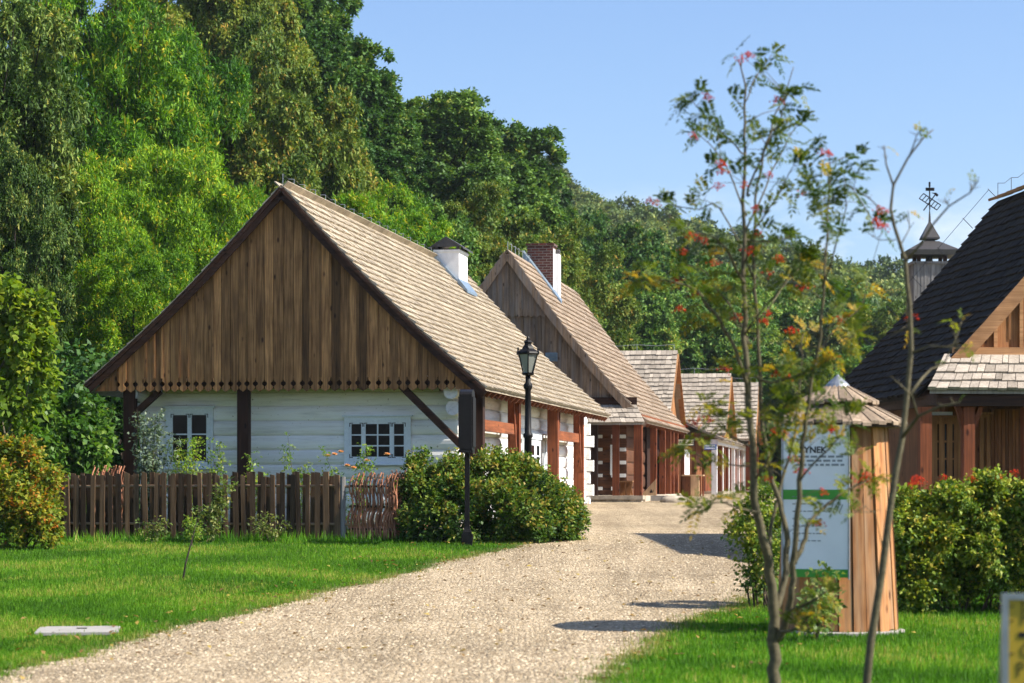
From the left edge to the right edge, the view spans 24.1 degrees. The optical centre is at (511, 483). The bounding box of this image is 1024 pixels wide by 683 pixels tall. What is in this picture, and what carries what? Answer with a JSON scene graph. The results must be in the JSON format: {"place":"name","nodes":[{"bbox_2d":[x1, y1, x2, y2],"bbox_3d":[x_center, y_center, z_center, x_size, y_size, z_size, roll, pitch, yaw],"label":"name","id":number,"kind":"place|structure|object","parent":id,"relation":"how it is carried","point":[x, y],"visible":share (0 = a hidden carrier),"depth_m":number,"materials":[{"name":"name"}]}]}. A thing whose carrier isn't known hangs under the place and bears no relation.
{"place":"outdoors","nodes":[
{"label":"outdoors","id":0,"kind":"place"},
{"bbox_2d":[0,492,780,682],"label":"path","id":1,"kind":"structure","parent":0,"point":[611,518],"depth_m":27.83,"materials":[{"name":"beige gravel"}]},
{"bbox_2d":[682,475,704,496],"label":"wooden counter","id":2,"kind":"object","parent":1,"relation":"on","point":[690,483],"visible":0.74,"depth_m":85.68,"materials":[{"name":"brown wood"}]},
{"bbox_2d":[0,445,1000,682],"bbox_3d":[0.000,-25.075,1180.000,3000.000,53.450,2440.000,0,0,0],"label":"ground","id":3,"kind":"structure","parent":0,"point":[778,471],"depth_m":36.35,"materials":[{"name":"green plant"}]},
{"bbox_2d":[0,270,65,441],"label":"maple tree","id":4,"kind":"object","parent":3,"relation":"on","point":[20,358],"visible":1,"depth_m":45.85,"materials":[{"name":"green plant"}]},
{"bbox_2d":[0,429,67,549],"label":"autumn shrub","id":5,"kind":"object","parent":3,"relation":"on","point":[26,502],"visible":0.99,"depth_m":41.27,"materials":[{"name":"green plant"}]},
{"bbox_2d":[0,126,77,398],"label":"ash tree","id":6,"kind":"object","parent":3,"relation":"on","point":[37,230],"visible":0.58,"depth_m":57.73,"materials":[{"name":"green plant"}]},
{"bbox_2d":[0,0,94,321],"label":"ash tree","id":7,"kind":"object","parent":3,"relation":"on","point":[29,107],"visible":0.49,"depth_m":61.40,"materials":[{"name":"green plant"}]},
{"bbox_2d":[1,28,98,284],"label":"ash tree","id":8,"kind":"object","parent":3,"relation":"on","point":[80,141],"visible":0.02,"depth_m":70.14,"materials":[{"name":"green plant"}]},
{"bbox_2d":[0,383,123,529],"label":"dogwood shrub","id":9,"kind":"object","parent":3,"relation":"on","point":[83,436],"visible":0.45,"depth_m":47.15,"materials":[{"name":"green plant"}]},
{"bbox_2d":[23,271,103,459],"bbox_3d":[-11.384,-2.400,60.965,3.040,6.228,2.726,0,0,-13],"label":"ash tree","id":10,"kind":"object","parent":3,"relation":"on","point":[65,312],"visible":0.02,"depth_m":60.65,"materials":[{"name":"green plant"}]},
{"bbox_2d":[0,0,135,151],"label":"ash tree","id":11,"kind":"object","parent":3,"relation":"on","point":[81,12],"visible":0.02,"depth_m":79.32,"materials":[{"name":"green plant"}]},
{"bbox_2d":[0,338,139,514],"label":"understory shrub","id":12,"kind":"object","parent":3,"relation":"on","point":[72,381],"visible":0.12,"depth_m":55.62,"materials":[{"name":"green plant"}]},
{"bbox_2d":[34,626,119,635],"bbox_3d":[-4.726,1.602,26.159,0.880,0.040,1.160,0,0,-8],"label":"concrete cover","id":13,"kind":"object","parent":3,"relation":"on","point":[60,630],"visible":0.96,"depth_m":25.92,"materials":[{"name":"concrete"}]},
{"bbox_2d":[38,148,174,355],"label":"robinia tree","id":14,"kind":"object","parent":3,"relation":"on","point":[112,216],"visible":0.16,"depth_m":65.27,"materials":[{"name":"green plant"}]},
{"bbox_2d":[92,465,124,527],"bbox_3d":[-7.761,0.349,46.000,0.702,1.387,0.124,0,0,0],"label":"wattle fence","id":15,"kind":"object","parent":3,"relation":"on","point":[113,470],"visible":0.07,"depth_m":45.99,"materials":[{"name":"brown wood"}]},
{"bbox_2d":[58,225,197,382],"bbox_3d":[-9.565,-2.881,59.970,4.049,7.284,4.098,0,0,-33],"label":"robinia tree","id":16,"kind":"object","parent":3,"relation":"on","point":[106,293],"visible":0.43,"depth_m":59.34,"materials":[{"name":"green plant"}]},
{"bbox_2d":[33,0,232,497],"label":"robinia tree","id":17,"kind":"object","parent":3,"relation":"on","point":[138,94],"visible":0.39,"depth_m":77.48,"materials":[{"name":"green plant"}]},
{"bbox_2d":[133,515,172,541],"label":"weed clump","id":18,"kind":"object","parent":3,"relation":"on","point":[159,529],"visible":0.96,"depth_m":43.27,"materials":[{"name":"green plant"}]},
{"bbox_2d":[127,408,186,533],"bbox_3d":[-6.888,-0.175,46.308,1.091,2.558,0.886,0,0,-26],"label":"silver shrub","id":19,"kind":"object","parent":3,"relation":"on","point":[148,462],"visible":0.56,"depth_m":46.24,"materials":[{"name":"green plant"}]},
{"bbox_2d":[79,137,254,296],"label":"robinia tree","id":20,"kind":"object","parent":3,"relation":"on","point":[172,177],"visible":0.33,"depth_m":69.17,"materials":[{"name":"green plant"}]},
{"bbox_2d":[164,436,204,532],"bbox_3d":[-6.212,0.141,46.152,0.795,2.090,1.041,0,0,-27],"label":"green shrub","id":21,"kind":"object","parent":3,"relation":"on","point":[186,464],"visible":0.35,"depth_m":45.95,"materials":[{"name":"green plant"}]},
{"bbox_2d":[179,514,206,546],"bbox_3d":[-5.590,0.831,41.976,0.494,0.573,0.488,0,0,0],"label":"young sapling","id":22,"kind":"object","parent":3,"relation":"on","point":[192,522],"visible":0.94,"depth_m":41.95,"materials":[{"name":"green plant"}]},
{"bbox_2d":[39,471,350,539],"bbox_3d":[-5.879,0.460,44.313,5.913,1.353,0.265,0,0,7],"label":"picket fence","id":23,"kind":"object","parent":3,"relation":"on","point":[92,504],"visible":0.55,"depth_m":44.21,"materials":[{"name":"brown wood"}]},
{"bbox_2d":[347,472,397,540],"bbox_3d":[-2.532,0.449,43.742,1.016,1.310,0.113,0,0,20],"label":"wattle fence","id":24,"kind":"object","parent":23,"relation":"attached to","point":[387,513],"visible":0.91,"depth_m":43.71,"materials":[{"name":"brown wood"}]},
{"bbox_2d":[130,21,272,191],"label":"robinia tree","id":25,"kind":"object","parent":3,"relation":"on","point":[236,77],"visible":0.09,"depth_m":87.33,"materials":[{"name":"green plant"}]},
{"bbox_2d":[91,0,319,101],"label":"hornbeam tree","id":26,"kind":"object","parent":3,"relation":"on","point":[188,10],"visible":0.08,"depth_m":98.04,"materials":[{"name":"green plant"}]},
{"bbox_2d":[168,207,252,279],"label":"robinia tree","id":27,"kind":"object","parent":3,"relation":"on","point":[216,229],"visible":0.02,"depth_m":72.45,"materials":[{"name":"green plant"}]},
{"bbox_2d":[191,476,238,541],"bbox_3d":[-5.360,0.494,43.272,0.846,1.236,0.623,0,0,0],"label":"young sapling","id":28,"kind":"object","parent":3,"relation":"on","point":[215,508],"visible":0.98,"depth_m":43.20,"materials":[{"name":"green plant"}]},
{"bbox_2d":[202,437,231,530],"bbox_3d":[-5.618,0.107,45.609,0.605,1.969,0.535,0,0,-38],"label":"green shrub","id":29,"kind":"object","parent":3,"relation":"on","point":[218,464],"visible":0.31,"depth_m":45.58,"materials":[{"name":"green plant"}]},
{"bbox_2d":[48,526,406,542],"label":"weeds","id":30,"kind":"object","parent":3,"relation":"on","point":[123,538],"visible":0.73,"depth_m":43.46,"materials":[{"name":"green plant"}]},
{"bbox_2d":[195,181,270,222],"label":"robinia tree","id":31,"kind":"object","parent":3,"relation":"on","point":[258,197],"depth_m":81.40,"materials":[{"name":"green plant"}]},
{"bbox_2d":[192,50,281,189],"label":"hornbeam tree","id":32,"kind":"object","parent":3,"relation":"on","point":[247,58],"visible":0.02,"depth_m":90.35,"materials":[{"name":"green plant"}]},
{"bbox_2d":[179,0,321,115],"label":"hornbeam tree","id":33,"kind":"object","parent":3,"relation":"on","point":[282,16],"visible":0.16,"depth_m":97.91,"materials":[{"name":"green plant"}]},
{"bbox_2d":[241,451,268,533],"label":"climbing rose","id":34,"kind":"object","parent":3,"relation":"on","point":[251,470],"visible":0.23,"depth_m":45.31,"materials":[{"name":"green plant"}]},
{"bbox_2d":[162,0,363,46],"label":"oak tree","id":35,"kind":"object","parent":3,"relation":"on","point":[355,9],"visible":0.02,"depth_m":114.97,"materials":[{"name":"green plant"}]},
{"bbox_2d":[183,0,355,61],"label":"oak tree","id":36,"kind":"object","parent":3,"relation":"on","point":[306,8],"visible":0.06,"depth_m":111.03,"materials":[{"name":"green plant"}]},
{"bbox_2d":[247,511,291,541],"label":"weed clump","id":37,"kind":"object","parent":3,"relation":"on","point":[269,532],"visible":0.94,"depth_m":43.28,"materials":[{"name":"green plant"}]},
{"bbox_2d":[215,86,326,198],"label":"hornbeam tree","id":38,"kind":"object","parent":3,"relation":"on","point":[291,110],"visible":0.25,"depth_m":86.67,"materials":[{"name":"green plant"}]},
{"bbox_2d":[220,11,367,206],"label":"hornbeam tree","id":39,"kind":"object","parent":3,"relation":"on","point":[334,116],"visible":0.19,"depth_m":91.33,"materials":[{"name":"green plant"}]},
{"bbox_2d":[277,432,314,527],"bbox_3d":[-4.099,0.061,45.625,0.746,2.093,0.608,0,0,0],"label":"climbing rose","id":40,"kind":"object","parent":3,"relation":"on","point":[293,470],"visible":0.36,"depth_m":45.61,"materials":[{"name":"green plant"}]},
{"bbox_2d":[296,62,381,190],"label":"tree","id":41,"kind":"object","parent":3,"relation":"on","point":[344,74],"visible":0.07,"depth_m":103.14,"materials":[{"name":"green plant"}]},
{"bbox_2d":[296,15,397,143],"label":"oak tree","id":42,"kind":"object","parent":3,"relation":"on","point":[360,54],"visible":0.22,"depth_m":108.57,"materials":[{"name":"green plant"}]},
{"bbox_2d":[83,174,611,528],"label":"white log cottage","id":43,"kind":"structure","parent":3,"relation":"on","point":[309,322],"depth_m":48.56,"materials":[{"name":"wood"}]},
{"bbox_2d":[163,406,214,468],"bbox_3d":[-6.622,-0.930,49.241,1.084,1.294,0.100,0,0,9],"label":"window","id":44,"kind":"structure","parent":43,"relation":"in","point":[186,422],"depth_m":49.25,"materials":[{"name":"white wood"}]},
{"bbox_2d":[342,415,412,464],"bbox_3d":[-2.726,-0.869,48.604,1.457,1.018,0.100,0,0,9],"label":"window","id":45,"kind":"structure","parent":43,"relation":"in","point":[391,434],"depth_m":48.63,"materials":[{"name":"white wood"}]},
{"bbox_2d":[522,431,546,468],"bbox_3d":[0.555,-0.134,58.415,0.060,2.180,3.703,0,0,9],"label":"window","id":46,"kind":"structure","parent":43,"relation":"in","point":[539,445],"depth_m":59.08,"materials":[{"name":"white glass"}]},
{"bbox_2d":[311,117,391,217],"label":"hornbeam tree","id":47,"kind":"object","parent":3,"relation":"on","point":[367,169],"visible":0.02,"depth_m":95.18,"materials":[{"name":"green plant"}]},
{"bbox_2d":[318,442,389,534],"bbox_3d":[-2.947,0.156,45.252,1.440,1.878,0.750,0,0,23],"label":"climbing rose","id":48,"kind":"object","parent":3,"relation":"on","point":[367,448],"visible":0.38,"depth_m":45.24,"materials":[{"name":"green plant"}]},
{"bbox_2d":[332,188,444,246],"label":"robinia tree","id":49,"kind":"object","parent":3,"relation":"on","point":[358,203],"visible":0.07,"depth_m":84.42,"materials":[{"name":"green plant"}]},
{"bbox_2d":[0,537,778,682],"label":"grass","id":50,"kind":"structure","parent":3,"relation":"on","point":[484,552],"depth_m":26.24,"materials":[{"name":"green plant"}]},
{"bbox_2d":[359,68,422,159],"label":"oak tree","id":51,"kind":"object","parent":3,"relation":"on","point":[396,134],"visible":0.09,"depth_m":110.84,"materials":[{"name":"green plant"}]},
{"bbox_2d":[385,469,405,535],"bbox_3d":[-1.987,0.391,45.292,0.123,1.402,2.720,0,0,13],"label":"wattle fence","id":52,"kind":"object","parent":3,"relation":"on","point":[399,500],"visible":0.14,"depth_m":44.53,"materials":[{"name":"brown wood"}]},
{"bbox_2d":[368,144,436,214],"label":"oak tree","id":53,"kind":"object","parent":3,"relation":"on","point":[397,172],"visible":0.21,"depth_m":107.08,"materials":[{"name":"green plant"}]},
{"bbox_2d":[358,178,474,259],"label":"robinia tree","id":54,"kind":"object","parent":3,"relation":"on","point":[411,214],"visible":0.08,"depth_m":87.38,"materials":[{"name":"green plant"}]},
{"bbox_2d":[414,191,482,285],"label":"broadleaf tree","id":55,"kind":"object","parent":3,"relation":"on","point":[468,240],"visible":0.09,"depth_m":94.82,"materials":[{"name":"green plant"}]},
{"bbox_2d":[385,87,521,196],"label":"oak tree","id":56,"kind":"object","parent":3,"relation":"on","point":[446,135],"visible":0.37,"depth_m":114.22,"materials":[{"name":"green plant"}]},
{"bbox_2d":[0,535,915,682],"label":"fallen leaves","id":57,"kind":"object","parent":3,"relation":"on","point":[137,622],"visible":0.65,"depth_m":27.78,"materials":[{"name":"brown plant"}]},
{"bbox_2d":[389,143,543,253],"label":"oak tree","id":58,"kind":"object","parent":3,"relation":"on","point":[448,181],"visible":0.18,"depth_m":107.90,"materials":[{"name":"green plant"}]},
{"bbox_2d":[458,389,475,545],"bbox_3d":[-0.792,-0.226,42.424,0.260,2.858,0.845,0,0,3],"label":"display board","id":59,"kind":"object","parent":3,"relation":"on","point":[466,422],"visible":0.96,"depth_m":42.06,"materials":[{"name":"black metal"}]},
{"bbox_2d":[428,180,521,282],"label":"hornbeam tree","id":60,"kind":"object","parent":3,"relation":"on","point":[491,191],"visible":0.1,"depth_m":97.39,"materials":[{"name":"green plant"}]},
{"bbox_2d":[384,443,591,543],"bbox_3d":[-0.436,0.411,43.820,3.864,2.326,2.670,0,0,0],"label":"rose bush","id":61,"kind":"object","parent":3,"relation":"on","point":[526,497],"visible":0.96,"depth_m":43.40,"materials":[{"name":"green plant"}]},
{"bbox_2d":[443,95,571,205],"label":"oak tree","id":62,"kind":"object","parent":3,"relation":"on","point":[518,139],"visible":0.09,"depth_m":121.16,"materials":[{"name":"green plant"}]},
{"bbox_2d":[447,178,586,290],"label":"hornbeam tree","id":63,"kind":"object","parent":3,"relation":"on","point":[516,226],"visible":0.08,"depth_m":99.17,"materials":[{"name":"green plant"}]},
{"bbox_2d":[517,336,538,456],"bbox_3d":[0.307,-0.909,46.000,0.441,3.824,0.491,0,0,0],"label":"street lamp","id":64,"kind":"object","parent":3,"relation":"on","point":[527,353],"visible":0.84,"depth_m":45.93,"materials":[{"name":"black metal"}]},
{"bbox_2d":[513,127,569,234],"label":"oak tree","id":65,"kind":"object","parent":3,"relation":"on","point":[536,161],"visible":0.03,"depth_m":126.10,"materials":[{"name":"green plant"}]},
{"bbox_2d":[504,179,580,277],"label":"oak tree","id":66,"kind":"object","parent":3,"relation":"on","point":[552,217],"visible":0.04,"depth_m":115.71,"materials":[{"name":"green plant"}]},
{"bbox_2d":[556,187,581,225],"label":"oak tree","id":67,"kind":"object","parent":3,"relation":"on","point":[566,198],"visible":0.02,"depth_m":130.28,"materials":[{"name":"green plant"}]},
{"bbox_2d":[534,217,613,330],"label":"hornbeam tree","id":68,"kind":"object","parent":3,"relation":"on","point":[584,288],"visible":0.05,"depth_m":107.24,"materials":[{"name":"green plant"}]},
{"bbox_2d":[478,242,690,501],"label":"boarded gable house","id":69,"kind":"structure","parent":3,"relation":"on","point":[549,313],"depth_m":73.17,"materials":[{"name":"brown wood"}]},
{"bbox_2d":[561,239,644,350],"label":"hornbeam tree","id":70,"kind":"object","parent":3,"relation":"on","point":[626,313],"visible":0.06,"depth_m":110.90,"materials":[{"name":"green plant"}]},
{"bbox_2d":[578,235,649,318],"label":"broadleaf tree","id":71,"kind":"object","parent":3,"relation":"on","point":[618,276],"visible":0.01,"depth_m":137.38,"materials":[{"name":"green plant"}]},
{"bbox_2d":[575,207,677,309],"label":"broadleaf tree","id":72,"kind":"object","parent":3,"relation":"on","point":[627,231],"visible":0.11,"depth_m":151.32,"materials":[{"name":"green plant"}]},
{"bbox_2d":[598,267,687,373],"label":"broadleaf tree","id":73,"kind":"object","parent":3,"relation":"on","point":[657,328],"visible":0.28,"depth_m":130.48,"materials":[{"name":"green plant"}]},
{"bbox_2d":[399,96,905,445],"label":"wood","id":74,"kind":"object","parent":3,"relation":"on","point":[887,277],"visible":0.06,"depth_m":287.48,"materials":[{"name":"green plant"}]},
{"bbox_2d":[620,344,685,494],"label":"shingled house","id":75,"kind":"structure","parent":3,"relation":"on","point":[659,372],"depth_m":92.49,"materials":[{"name":"brown wood"}]},
{"bbox_2d":[623,228,705,301],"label":"broadleaf tree","id":76,"kind":"object","parent":3,"relation":"on","point":[656,240],"visible":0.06,"depth_m":153.86,"materials":[{"name":"green plant"}]},
{"bbox_2d":[660,496,686,502],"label":"stone boulder","id":77,"kind":"object","parent":3,"relation":"on","point":[669,499],"visible":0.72,"depth_m":70.00,"materials":[{"name":"stone"}]},
{"bbox_2d":[648,297,736,373],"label":"broadleaf tree","id":78,"kind":"object","parent":3,"relation":"on","point":[693,354],"visible":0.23,"depth_m":136.21,"materials":[{"name":"green plant"}]},
{"bbox_2d":[657,245,738,298],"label":"broadleaf tree","id":79,"kind":"object","parent":3,"relation":"on","point":[723,267],"visible":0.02,"depth_m":167.51,"materials":[{"name":"green plant"}]},
{"bbox_2d":[680,368,736,493],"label":"shingled house","id":80,"kind":"structure","parent":3,"relation":"on","point":[705,384],"depth_m":102.12,"materials":[{"name":"brown wood"}]},
{"bbox_2d":[686,421,747,493],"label":"white arcade","id":81,"kind":"object","parent":3,"relation":"on","point":[723,442],"visible":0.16,"depth_m":100.00,"materials":[{"name":"paint"}]},
{"bbox_2d":[677,265,783,352],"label":"broadleaf tree","id":82,"kind":"object","parent":3,"relation":"on","point":[766,337],"visible":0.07,"depth_m":150.85,"materials":[{"name":"green plant"}]},
{"bbox_2d":[695,328,772,379],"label":"broadleaf tree","id":83,"kind":"object","parent":3,"relation":"on","point":[752,351],"visible":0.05,"depth_m":138.16,"materials":[{"name":"green plant"}]},
{"bbox_2d":[733,377,762,492],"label":"shingled house","id":84,"kind":"structure","parent":3,"relation":"on","point":[739,396],"depth_m":111.83,"materials":[{"name":"brown wood"}]},
{"bbox_2d":[720,473,780,607],"bbox_3d":[3.147,0.730,29.748,0.963,1.737,1.440,0,0,26],"label":"green bush","id":85,"kind":"object","parent":3,"relation":"on","point":[752,574],"visible":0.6,"depth_m":29.44,"materials":[{"name":"green plant"}]},
{"bbox_2d":[619,35,897,682],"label":"rowan tree","id":86,"kind":"object","parent":3,"relation":"on","point":[775,634],"visible":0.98,"depth_m":17.48,"materials":[{"name":"green plant"}]},
{"bbox_2d":[714,273,804,478],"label":"broadleaf tree","id":87,"kind":"object","parent":3,"relation":"on","point":[778,311],"visible":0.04,"depth_m":158.05,"materials":[{"name":"green plant"}]},
{"bbox_2d":[726,342,815,485],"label":"broadleaf tree","id":88,"kind":"object","parent":3,"relation":"on","point":[768,356],"visible":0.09,"depth_m":131.46,"materials":[{"name":"green plant"}]},
{"bbox_2d":[765,356,837,458],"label":"hornbeam tree","id":89,"kind":"object","parent":3,"relation":"on","point":[774,402],"visible":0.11,"depth_m":127.30,"materials":[{"name":"green plant"}]},
{"bbox_2d":[765,303,849,344],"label":"broadleaf tree","id":90,"kind":"object","parent":3,"relation":"on","point":[795,311],"visible":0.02,"depth_m":156.24,"materials":[{"name":"green plant"}]},
{"bbox_2d":[793,560,846,641],"bbox_3d":[3.189,1.237,24.847,0.615,0.899,0.761,0,0,0],"label":"dry shrub","id":91,"kind":"object","parent":3,"relation":"on","point":[819,622],"visible":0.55,"depth_m":24.83,"materials":[{"name":"green plant"}]},
{"bbox_2d":[765,374,907,635],"bbox_3d":[3.557,0.248,26.300,1.554,2.881,1.542,0,0,0],"label":"information kiosk","id":92,"kind":"object","parent":3,"relation":"on","point":[850,547],"visible":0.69,"depth_m":25.72,"materials":[{"name":"brown wood"}]},
{"bbox_2d":[805,343,875,381],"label":"broadleaf tree","id":93,"kind":"object","parent":3,"relation":"on","point":[866,349],"visible":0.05,"depth_m":132.42,"materials":[{"name":"green plant"}]},
{"bbox_2d":[802,279,887,323],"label":"broadleaf tree","id":94,"kind":"object","parent":3,"relation":"on","point":[854,297],"visible":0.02,"depth_m":168.01,"materials":[{"name":"green plant"}]},
{"bbox_2d":[798,299,906,355],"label":"hornbeam tree","id":95,"kind":"object","parent":3,"relation":"on","point":[895,307],"visible":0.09,"depth_m":148.40,"materials":[{"name":"green plant"}]},
{"bbox_2d":[841,121,980,682],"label":"bare sapling","id":96,"kind":"object","parent":3,"relation":"on","point":[874,618],"visible":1,"depth_m":15.99,"materials":[{"name":"brown plant"}]},
{"bbox_2d":[820,174,1023,508],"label":"dark roofed house","id":97,"kind":"structure","parent":3,"relation":"on","point":[979,277],"depth_m":38.52,"materials":[{"name":"black wood"}]},
{"bbox_2d":[932,415,960,484],"bbox_3d":[6.946,-0.531,38.421,0.565,1.111,0.100,0,0,-6],"label":"window","id":98,"kind":"structure","parent":97,"relation":"in","point":[946,430],"depth_m":38.44,"materials":[{"name":"orange wood"}]},
{"bbox_2d":[979,412,993,479],"bbox_3d":[7.591,-0.556,38.486,0.251,1.163,0.100,0,0,-6],"label":"window","id":99,"kind":"structure","parent":97,"relation":"in","point":[985,418],"depth_m":38.49,"materials":[{"name":"orange wood"}]},
{"bbox_2d":[893,463,1023,614],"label":"leafy hedge","id":100,"kind":"object","parent":3,"relation":"on","point":[954,540],"visible":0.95,"depth_m":28.60,"materials":[{"name":"green plant"}]},
{"bbox_2d":[998,593,1023,682],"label":"yellow notice board","id":101,"kind":"object","parent":3,"relation":"on","point":[1011,661],"visible":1,"depth_m":10.98,"materials":[{"name":"grey metal"}]},
{"bbox_2d":[0,0,1023,274],"label":"sky","id":102,"kind":"structure","parent":0,"point":[608,73],"materials":[{"name":"blue"}]},
{"bbox_2d":[620,481,633,494],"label":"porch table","id":103,"kind":"object","parent":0,"point":[625,487],"visible":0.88,"depth_m":71.84,"materials":[{"name":"orange wood"}]},
{"bbox_2d":[584,578,1009,682],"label":"grass","id":104,"kind":"structure","parent":0,"point":[825,665],"depth_m":22.86,"materials":[{"name":"green plant"}]},
{"bbox_2d":[900,182,957,304],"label":"fire bell turret","id":105,"kind":"object","parent":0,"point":[928,272],"visible":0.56,"depth_m":91.26,"materials":[{"name":"grey wood"}]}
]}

